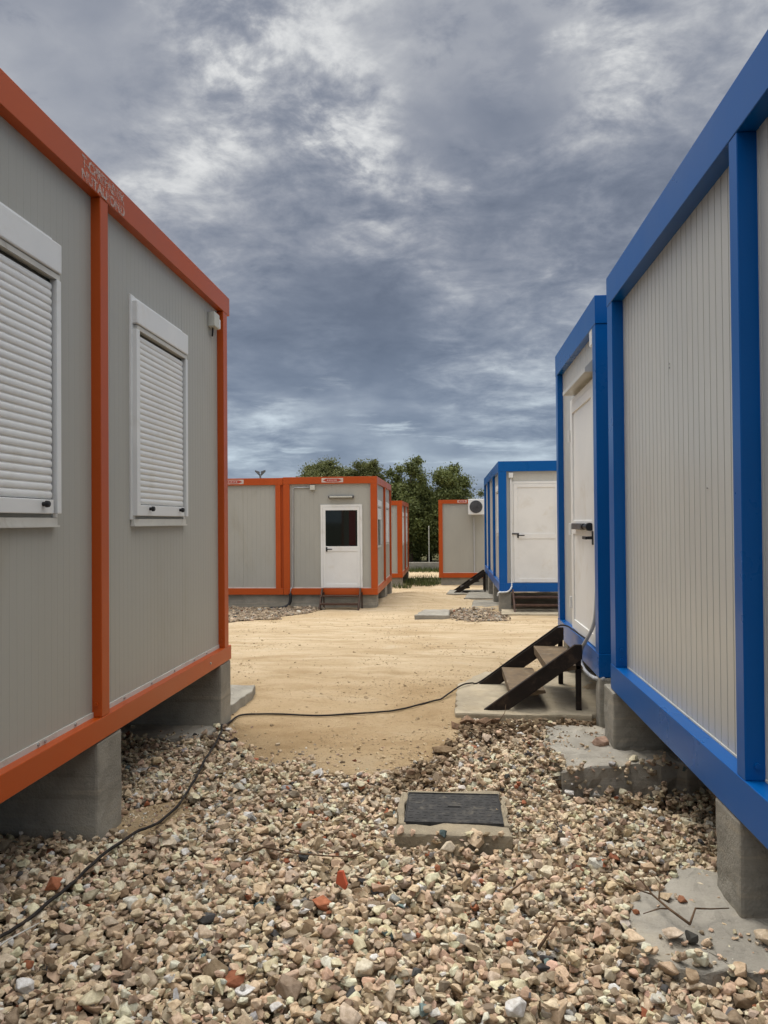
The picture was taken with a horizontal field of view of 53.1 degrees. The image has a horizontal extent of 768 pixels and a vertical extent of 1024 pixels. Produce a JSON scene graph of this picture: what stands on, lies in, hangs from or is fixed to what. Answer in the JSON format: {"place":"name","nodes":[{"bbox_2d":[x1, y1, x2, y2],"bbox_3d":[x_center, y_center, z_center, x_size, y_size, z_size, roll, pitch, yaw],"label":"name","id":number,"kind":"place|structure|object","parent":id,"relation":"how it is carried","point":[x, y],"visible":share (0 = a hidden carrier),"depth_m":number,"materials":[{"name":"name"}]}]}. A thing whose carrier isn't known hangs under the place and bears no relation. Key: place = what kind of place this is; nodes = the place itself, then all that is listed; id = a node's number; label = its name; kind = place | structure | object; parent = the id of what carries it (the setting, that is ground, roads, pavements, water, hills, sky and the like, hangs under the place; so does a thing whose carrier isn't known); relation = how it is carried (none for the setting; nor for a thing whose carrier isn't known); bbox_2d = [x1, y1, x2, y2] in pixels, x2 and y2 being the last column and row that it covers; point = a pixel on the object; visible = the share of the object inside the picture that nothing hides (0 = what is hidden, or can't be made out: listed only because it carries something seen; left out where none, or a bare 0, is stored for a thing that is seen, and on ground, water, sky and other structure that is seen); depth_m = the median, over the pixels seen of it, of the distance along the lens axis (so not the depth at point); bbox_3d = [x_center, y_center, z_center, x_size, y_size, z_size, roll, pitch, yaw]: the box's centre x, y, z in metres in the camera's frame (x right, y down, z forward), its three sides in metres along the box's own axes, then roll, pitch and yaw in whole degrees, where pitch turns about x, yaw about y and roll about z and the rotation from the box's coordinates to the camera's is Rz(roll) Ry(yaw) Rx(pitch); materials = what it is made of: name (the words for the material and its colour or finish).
{"place":"outdoors","nodes":[
{"label":"outdoors","id":0,"kind":"place"},
{"bbox_2d":[228,605,325,622],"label":"gravel","id":1,"kind":"structure","parent":0,"point":[235,614],"depth_m":15.64,"materials":[{"name":"grey gravel"}]},
{"bbox_2d":[0,554,744,1023],"bbox_3d":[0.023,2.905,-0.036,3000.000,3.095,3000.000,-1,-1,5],"label":"ground","id":2,"kind":"structure","parent":0,"point":[340,664],"depth_m":6.90,"materials":[{"name":"beige sand"}]},
{"bbox_2d":[0,729,121,843],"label":"concrete block","id":3,"kind":"structure","parent":2,"relation":"on","point":[80,794],"depth_m":3.45,"materials":[{"name":"grey concrete"}]},
{"bbox_2d":[121,724,216,742],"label":"concrete slab","id":4,"kind":"structure","parent":2,"relation":"on","point":[150,730],"depth_m":5.17,"materials":[{"name":"grey concrete"}]},
{"bbox_2d":[128,660,230,725],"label":"concrete block","id":5,"kind":"structure","parent":4,"relation":"on","point":[204,700],"depth_m":5.30,"materials":[{"name":"grey concrete"}]},
{"bbox_2d":[0,68,230,803],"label":"prefab container","id":6,"kind":"object","parent":5,"relation":"on","point":[114,306],"visible":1,"depth_m":3.50,"materials":[{"name":"grey metal"}]},
{"bbox_2d":[0,202,61,527],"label":"window","id":7,"kind":"structure","parent":6,"relation":"in","point":[30,302],"depth_m":2.95,"materials":[{"name":"white plastic"}]},
{"bbox_2d":[129,294,187,525],"bbox_3d":[-1.240,-0.516,4.319,0.058,1.188,0.804,-1,-1,5],"label":"window","id":8,"kind":"structure","parent":6,"relation":"in","point":[158,379],"depth_m":4.24,"materials":[{"name":"white plastic"}]},
{"bbox_2d":[230,685,254,714],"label":"concrete slab","id":9,"kind":"structure","parent":2,"relation":"on","point":[242,695],"depth_m":6.00,"materials":[{"name":"grey concrete"}]},
{"bbox_2d":[255,470,265,477],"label":"street lamp","id":10,"kind":"object","parent":2,"relation":"on","point":[262,473],"visible":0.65,"depth_m":45.74,"materials":[{"name":"metal"}]},
{"bbox_2d":[269,593,291,607],"bbox_3d":[-2.270,1.968,16.885,0.513,0.349,0.091,0,-1,-15],"label":"hose","id":11,"kind":"object","parent":2,"relation":"on","point":[290,600],"visible":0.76,"depth_m":16.91,"materials":[{"name":"black plastic"}]},
{"bbox_2d":[0,624,584,938],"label":"cable","id":12,"kind":"object","parent":2,"relation":"on","point":[57,895],"visible":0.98,"depth_m":4.17,"materials":[{"name":"black rubber"}]},
{"bbox_2d":[228,595,377,607],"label":"concrete plinth","id":13,"kind":"structure","parent":2,"relation":"on","point":[369,601],"depth_m":17.03,"materials":[{"name":"grey concrete"}]},
{"bbox_2d":[228,478,283,594],"bbox_3d":[-3.110,0.570,19.182,2.108,2.584,4.189,-1,-1,5],"label":"prefab container","id":14,"kind":"object","parent":13,"relation":"on","point":[255,537],"visible":0.41,"depth_m":17.11,"materials":[{"name":"grey metal"}]},
{"bbox_2d":[283,476,391,594],"bbox_3d":[-1.013,0.545,18.984,2.092,2.596,4.230,-1,-1,5],"label":"prefab container","id":15,"kind":"object","parent":13,"relation":"on","point":[337,535],"visible":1,"depth_m":16.96,"materials":[{"name":"grey metal"}]},
{"bbox_2d":[320,504,362,587],"bbox_3d":[-0.937,0.754,16.905,0.924,1.836,0.085,-1,-1,5],"label":"door","id":16,"kind":"structure","parent":15,"relation":"in","point":[341,563],"depth_m":16.93,"materials":[{"name":"white metal"}]},
{"bbox_2d":[377,500,381,547],"bbox_3d":[-0.110,0.264,17.672,0.042,1.084,1.002,-1,-1,5],"label":"window","id":17,"kind":"structure","parent":15,"relation":"in","point":[379,502],"depth_m":17.85,"materials":[{"name":"white plastic"}]},
{"bbox_2d":[386,502,388,544],"bbox_3d":[0.079,0.290,19.889,0.042,1.084,0.952,-1,-1,5],"label":"window","id":18,"kind":"structure","parent":15,"relation":"in","point":[387,504],"depth_m":20.04,"materials":[{"name":"white plastic"}]},
{"bbox_2d":[295,454,344,476],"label":"tree","id":19,"kind":"object","parent":2,"relation":"on","point":[320,468],"visible":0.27,"depth_m":40.80,"materials":[{"name":"green plant"}]},
{"bbox_2d":[318,588,362,609],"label":"steps","id":20,"kind":"structure","parent":2,"relation":"on","point":[323,595],"depth_m":16.59,"materials":[{"name":"brown paint"}]},
{"bbox_2d":[325,466,364,476],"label":"tree","id":21,"kind":"object","parent":2,"relation":"on","point":[347,472],"visible":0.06,"depth_m":40.51,"materials":[{"name":"green plant"}]},
{"bbox_2d":[349,458,391,483],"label":"tree","id":22,"kind":"object","parent":2,"relation":"on","point":[372,468],"visible":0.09,"depth_m":40.29,"materials":[{"name":"green plant"}]},
{"bbox_2d":[378,586,386,597],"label":"concrete block","id":23,"kind":"structure","parent":2,"relation":"on","point":[382,593],"depth_m":18.80,"materials":[{"name":"grey concrete"}]},
{"bbox_2d":[387,581,391,593],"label":"concrete block","id":24,"kind":"structure","parent":2,"relation":"on","point":[389,588],"depth_m":20.59,"materials":[{"name":"grey concrete"}]},
{"bbox_2d":[223,589,557,785],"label":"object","id":25,"kind":"object","parent":2,"relation":"on","point":[311,756],"visible":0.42,"depth_m":6.15,"materials":[{"name":"stone"}]},
{"bbox_2d":[392,578,402,586],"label":"concrete plinth","id":26,"kind":"structure","parent":2,"relation":"on","point":[396,580],"depth_m":25.73,"materials":[{"name":"grey concrete"}]},
{"bbox_2d":[391,501,408,577],"bbox_3d":[-0.422,0.942,27.877,2.427,2.570,4.200,-1,-1,5],"label":"prefab container","id":27,"kind":"object","parent":26,"relation":"on","point":[400,534],"visible":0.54,"depth_m":25.76,"materials":[{"name":"metal"}]},
{"bbox_2d":[402,512,403,545],"bbox_3d":[0.656,0.587,26.631,0.037,1.129,0.984,-1,-1,5],"label":"window","id":28,"kind":"structure","parent":27,"relation":"in","point":[402,512],"depth_m":26.28,"materials":[{"name":"white plastic"}]},
{"bbox_2d":[406,513,407,543],"bbox_3d":[0.834,0.612,28.723,0.037,1.129,0.984,-1,-1,5],"label":"window","id":29,"kind":"structure","parent":27,"relation":"in","point":[406,513],"depth_m":28.90,"materials":[{"name":"white plastic"}]},
{"bbox_2d":[403,570,408,579],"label":"concrete block","id":30,"kind":"structure","parent":2,"relation":"on","point":[406,575],"depth_m":29.31,"materials":[{"name":"grey concrete"}]},
{"bbox_2d":[383,455,438,561],"bbox_3d":[1.178,-0.066,40.200,4.357,5.842,4.356,0,-1,-13],"label":"tree","id":31,"kind":"object","parent":2,"relation":"on","point":[408,491],"visible":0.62,"depth_m":39.63,"materials":[{"name":"green plant"}]},
{"bbox_2d":[409,562,438,569],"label":"wall","id":32,"kind":"structure","parent":2,"relation":"on","point":[427,565],"depth_m":35.95,"materials":[{"name":"concrete"}]},
{"bbox_2d":[412,490,437,561],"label":"tree","id":33,"kind":"object","parent":2,"relation":"on","point":[427,558],"depth_m":42.14,"materials":[{"name":"green plant"}]},
{"bbox_2d":[413,550,438,561],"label":"undergrowth","id":34,"kind":"object","parent":2,"relation":"on","point":[415,558],"visible":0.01,"depth_m":44.05,"materials":[{"name":"green plant"}]},
{"bbox_2d":[414,609,449,619],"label":"concrete slab","id":35,"kind":"structure","parent":2,"relation":"on","point":[435,614],"depth_m":14.03,"materials":[{"name":"grey concrete"}]},
{"bbox_2d":[418,462,477,560],"bbox_3d":[3.203,0.256,39.304,3.478,5.725,2.861,-1,-1,5],"label":"tree","id":36,"kind":"object","parent":2,"relation":"on","point":[450,483],"visible":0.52,"depth_m":39.14,"materials":[{"name":"green plant"}]},
{"bbox_2d":[394,790,512,857],"bbox_3d":[0.322,1.483,3.618,0.525,0.168,0.576,-1,-1,5],"label":"manhole surround","id":37,"kind":"object","parent":2,"relation":"on","point":[423,835],"visible":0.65,"depth_m":3.36,"materials":[{"name":"concrete"}]},
{"bbox_2d":[404,792,503,826],"bbox_3d":[0.330,1.421,3.649,0.448,0.044,0.377,-1,-1,5],"label":"manhole cover","id":38,"kind":"object","parent":37,"relation":"in","point":[428,808],"visible":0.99,"depth_m":3.63,"materials":[{"name":"metal"}]},
{"bbox_2d":[451,721,459,729],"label":"rock","id":39,"kind":"object","parent":2,"relation":"on","point":[454,725],"visible":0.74,"depth_m":5.23,"materials":[{"name":"stone"}]},
{"bbox_2d":[441,578,482,584],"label":"concrete plinth","id":40,"kind":"structure","parent":2,"relation":"on","point":[452,581],"depth_m":26.42,"materials":[{"name":"grey concrete"}]},
{"bbox_2d":[438,500,484,577],"bbox_3d":[4.952,0.908,27.345,5.972,2.670,2.450,-1,-1,5],"label":"prefab container","id":41,"kind":"object","parent":40,"relation":"on","point":[461,545],"visible":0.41,"depth_m":26.41,"materials":[{"name":"grey metal"}]},
{"bbox_2d":[468,499,483,515],"bbox_3d":[3.149,-0.148,26.126,0.580,0.580,0.390,-1,-1,5],"label":"air conditioner","id":42,"kind":"object","parent":41,"relation":"attached to","point":[475,506],"visible":0.98,"depth_m":25.95,"materials":[{"name":"white plastic"}]},
{"bbox_2d":[446,589,487,594],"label":"concrete slab","id":43,"kind":"structure","parent":2,"relation":"on","point":[463,592],"depth_m":21.53,"materials":[{"name":"grey concrete"}]},
{"bbox_2d":[454,570,485,592],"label":"door steps","id":44,"kind":"structure","parent":43,"relation":"on","point":[470,581],"depth_m":21.22,"materials":[{"name":"brown metal"}]},
{"bbox_2d":[486,574,487,589],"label":"concrete block","id":45,"kind":"structure","parent":43,"relation":"on","point":[486,582],"depth_m":22.01,"materials":[{"name":"grey concrete"}]},
{"bbox_2d":[459,715,474,724],"bbox_3d":[0.585,1.445,5.284,0.074,0.079,0.124,-1,-1,44],"label":"rock","id":46,"kind":"object","parent":2,"relation":"on","point":[467,718],"visible":0.7,"depth_m":5.26,"materials":[{"name":"stone"}]},
{"bbox_2d":[462,488,483,499],"bbox_3d":[4.705,0.809,38.676,1.751,4.025,1.938,0,-1,-40],"label":"tree","id":47,"kind":"object","parent":2,"relation":"on","point":[480,493],"visible":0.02,"depth_m":38.54,"materials":[{"name":"green plant"}]},
{"bbox_2d":[464,592,492,599],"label":"concrete slab","id":48,"kind":"structure","parent":2,"relation":"on","point":[478,595],"depth_m":19.44,"materials":[{"name":"grey concrete"}]},
{"bbox_2d":[488,576,492,593],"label":"concrete block","id":49,"kind":"structure","parent":48,"relation":"on","point":[490,586],"depth_m":20.12,"materials":[{"name":"grey concrete"}]},
{"bbox_2d":[450,606,510,621],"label":"gravel","id":50,"kind":"structure","parent":2,"relation":"on","point":[472,614],"depth_m":14.64,"materials":[{"name":"grey gravel"}]},
{"bbox_2d":[474,717,490,727],"bbox_3d":[0.675,1.443,5.255,0.110,0.072,0.083,-11,3,-26],"label":"rock","id":51,"kind":"object","parent":2,"relation":"on","point":[484,720],"visible":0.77,"depth_m":5.23,"materials":[{"name":"stone"}]},
{"bbox_2d":[472,600,512,608],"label":"concrete slab","id":52,"kind":"structure","parent":2,"relation":"on","point":[484,603],"depth_m":17.49,"materials":[{"name":"grey concrete"}]},
{"bbox_2d":[493,583,498,601],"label":"concrete block","id":53,"kind":"structure","parent":52,"relation":"on","point":[495,596],"depth_m":17.82,"materials":[{"name":"grey concrete"}]},
{"bbox_2d":[499,592,510,611],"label":"concrete block","id":54,"kind":"structure","parent":2,"relation":"on","point":[504,600],"depth_m":15.78,"materials":[{"name":"grey concrete"}]},
{"bbox_2d":[484,461,557,591],"bbox_3d":[3.848,0.325,18.942,2.441,2.677,6.595,-1,-1,5],"label":"prefab container","id":55,"kind":"object","parent":54,"relation":"on","point":[534,531],"visible":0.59,"depth_m":15.78,"materials":[{"name":"metal"}]},
{"bbox_2d":[495,485,498,535],"bbox_3d":[2.471,-0.039,16.678,0.042,1.104,0.952,-1,-1,5],"label":"window","id":56,"kind":"structure","parent":55,"relation":"in","point":[496,488],"depth_m":16.89,"materials":[{"name":"white plastic"}]},
{"bbox_2d":[497,478,512,595],"bbox_3d":[2.466,0.507,15.763,0.330,2.438,0.078,0,-1,0],"label":"flexible conduit","id":57,"kind":"object","parent":55,"relation":"attached to","point":[510,536],"visible":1,"depth_m":15.78,"materials":[{"name":"white plastic"}]},
{"bbox_2d":[512,481,557,582],"bbox_3d":[3.127,0.408,15.736,1.038,2.082,0.085,-1,-1,5],"label":"door","id":58,"kind":"structure","parent":55,"relation":"in","point":[534,503],"depth_m":15.76,"materials":[{"name":"white metal"}]},
{"bbox_2d":[454,672,595,721],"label":"concrete slab","id":59,"kind":"structure","parent":2,"relation":"on","point":[555,701],"depth_m":5.81,"materials":[{"name":"grey concrete"}]},
{"bbox_2d":[479,627,582,709],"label":"door steps","id":60,"kind":"structure","parent":59,"relation":"on","point":[519,679],"depth_m":5.57,"materials":[{"name":"brown metal"}]},
{"bbox_2d":[501,609,557,615],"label":"concrete slab","id":61,"kind":"structure","parent":2,"relation":"on","point":[541,612],"depth_m":15.10,"materials":[{"name":"grey concrete"}]},
{"bbox_2d":[512,589,557,611],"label":"door steps","id":62,"kind":"structure","parent":61,"relation":"on","point":[536,605],"depth_m":15.34,"materials":[{"name":"brown paint"}]},
{"bbox_2d":[563,640,592,672],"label":"concrete block","id":63,"kind":"structure","parent":2,"relation":"on","point":[588,669],"depth_m":6.91,"materials":[{"name":"grey concrete"}]},
{"bbox_2d":[596,675,610,727],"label":"concrete block","id":64,"kind":"structure","parent":2,"relation":"on","point":[600,718],"depth_m":5.24,"materials":[{"name":"grey concrete"}]},
{"bbox_2d":[555,295,610,677],"bbox_3d":[4.455,-0.194,6.015,5.936,2.624,1.985,-1,-1,5],"label":"prefab container","id":65,"kind":"object","parent":64,"relation":"on","point":[582,460],"visible":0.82,"depth_m":5.86,"materials":[{"name":"metal"}]},
{"bbox_2d":[568,379,595,646],"bbox_3d":[1.533,0.013,6.023,0.085,1.940,1.142,-1,-1,5],"label":"door","id":66,"kind":"structure","parent":65,"relation":"in","point":[580,434],"depth_m":6.02,"materials":[{"name":"white metal"}]},
{"bbox_2d":[581,596,605,680],"bbox_3d":[1.485,0.851,5.483,0.076,0.651,0.488,0,-1,-3],"label":"flexible conduit","id":67,"kind":"object","parent":65,"relation":"attached to","point":[584,670],"visible":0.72,"depth_m":5.48,"materials":[{"name":"grey plastic"}]},
{"bbox_2d":[543,725,707,800],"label":"concrete slab","id":68,"kind":"structure","parent":2,"relation":"on","point":[680,779],"depth_m":4.44,"materials":[{"name":"grey concrete"}]},
{"bbox_2d":[592,736,608,746],"bbox_3d":[1.360,1.441,4.822,0.104,0.063,0.073,-1,-1,28],"label":"rock","id":69,"kind":"object","parent":68,"relation":"on","point":[601,741],"visible":1,"depth_m":4.80,"materials":[{"name":"stone"}]},
{"bbox_2d":[604,684,671,750],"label":"concrete block","id":70,"kind":"structure","parent":68,"relation":"on","point":[627,727],"depth_m":4.73,"materials":[{"name":"grey concrete"}]},
{"bbox_2d":[606,30,767,848],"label":"prefab container","id":71,"kind":"object","parent":70,"relation":"on","point":[687,307],"visible":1,"depth_m":3.26,"materials":[{"name":"white metal"}]},
{"bbox_2d":[629,868,767,995],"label":"concrete slab","id":72,"kind":"structure","parent":2,"relation":"on","point":[649,926],"depth_m":2.65,"materials":[{"name":"grey concrete"}]},
{"bbox_2d":[614,868,728,924],"bbox_3d":[0.999,1.380,2.749,0.374,0.047,0.239,-1,-1,43],"label":"twig","id":73,"kind":"object","parent":72,"relation":"on","point":[672,911],"visible":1,"depth_m":2.70,"materials":[{"name":"brown wood"}]},
{"bbox_2d":[662,927,683,938],"bbox_3d":[0.971,1.412,2.571,0.065,0.035,0.051,0,-1,-11],"label":"rock","id":74,"kind":"object","parent":72,"relation":"on","point":[671,932],"visible":1,"depth_m":2.57,"materials":[{"name":"stone"}]},
{"bbox_2d":[677,895,687,901],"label":"rock","id":75,"kind":"object","parent":72,"relation":"on","point":[680,898],"visible":1,"depth_m":2.82,"materials":[{"name":"stone"}]},
{"bbox_2d":[685,930,698,943],"bbox_3d":[1.022,1.414,2.551,0.032,0.044,0.048,7,-10,-15],"label":"rock","id":76,"kind":"object","parent":72,"relation":"on","point":[691,937],"visible":1,"depth_m":2.54,"materials":[{"name":"stone"}]},
{"bbox_2d":[754,929,767,944],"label":"rock","id":77,"kind":"object","parent":72,"relation":"on","point":[761,935],"visible":1,"depth_m":2.54,"materials":[{"name":"stone"}]},
{"bbox_2d":[715,797,767,917],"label":"concrete block","id":78,"kind":"structure","parent":2,"relation":"on","point":[742,865],"depth_m":2.71,"materials":[{"name":"grey concrete"}]},
{"bbox_2d":[0,716,767,1023],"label":"gravel","id":79,"kind":"structure","parent":0,"point":[572,851],"depth_m":2.84,"materials":[{"name":"beige gravel"}]},
{"bbox_2d":[0,923,38,945],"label":"stick","id":80,"kind":"object","parent":79,"relation":"on","point":[5,941],"visible":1,"depth_m":2.55,"materials":[{"name":"grey wood"}]},
{"bbox_2d":[243,846,371,857],"bbox_3d":[-0.319,1.413,3.200,0.538,0.050,0.080,0,-1,-2],"label":"stick","id":81,"kind":"object","parent":79,"relation":"on","point":[257,849],"visible":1,"depth_m":3.18,"materials":[{"name":"brown wood"}]},
{"bbox_2d":[336,870,347,889],"bbox_3d":[-0.155,1.381,2.890,0.056,0.061,0.021,-1,-1,40],"label":"fragment","id":82,"kind":"object","parent":79,"relation":"on","point":[341,880],"visible":1,"depth_m":2.89,"materials":[{"name":"red brick"}]},
{"bbox_2d":[432,746,458,754],"bbox_3d":[0.371,1.451,4.689,0.170,0.052,0.100,3,-5,39],"label":"rock","id":83,"kind":"object","parent":79,"relation":"on","point":[443,749],"visible":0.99,"depth_m":4.66,"materials":[{"name":"stone"}]},
{"bbox_2d":[440,841,455,851],"bbox_3d":[0.270,1.414,3.247,0.072,0.048,0.056,10,-3,-38],"label":"rock","id":84,"kind":"object","parent":79,"relation":"on","point":[448,846],"visible":1,"depth_m":3.23,"materials":[{"name":"stone"}]},
{"bbox_2d":[490,718,499,723],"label":"rock","id":85,"kind":"object","parent":79,"relation":"on","point":[493,721],"visible":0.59,"depth_m":5.25,"materials":[{"name":"stone"}]},
{"bbox_2d":[478,706,533,745],"bbox_3d":[0.840,1.385,5.045,0.450,0.176,0.205,-1,-1,41],"label":"root","id":86,"kind":"object","parent":79,"relation":"on","point":[500,730],"visible":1,"depth_m":5.10,"materials":[{"name":"brown wood"}]},
{"bbox_2d":[505,878,543,895],"bbox_3d":[0.542,1.437,2.967,0.234,0.024,0.017,0,-1,-42],"label":"stick","id":87,"kind":"object","parent":79,"relation":"on","point":[512,889],"visible":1,"depth_m":2.95,"materials":[{"name":"brown wood"}]},
{"bbox_2d":[537,920,574,949],"bbox_3d":[0.583,1.412,2.604,0.216,0.060,0.011,0,-1,-45],"label":"stick","id":88,"kind":"object","parent":79,"relation":"on","point":[539,947],"visible":1,"depth_m":2.57,"materials":[{"name":"brown wood"}]},
{"bbox_2d":[640,1007,653,1018],"bbox_3d":[0.772,1.469,2.256,0.040,0.020,0.060,-12,5,25],"label":"rock","id":89,"kind":"object","parent":79,"relation":"on","point":[643,1012],"visible":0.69,"depth_m":2.25,"materials":[{"name":"stone"}]},
{"bbox_2d":[0,0,767,498],"label":"sky","id":90,"kind":"structure","parent":0,"point":[404,212],"materials":[{"name":"grey"}]},
{"bbox_2d":[392,566,440,588],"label":"grass","id":91,"kind":"structure","parent":0,"point":[409,580],"depth_m":27.39,"materials":[{"name":"green plant"}]}
]}

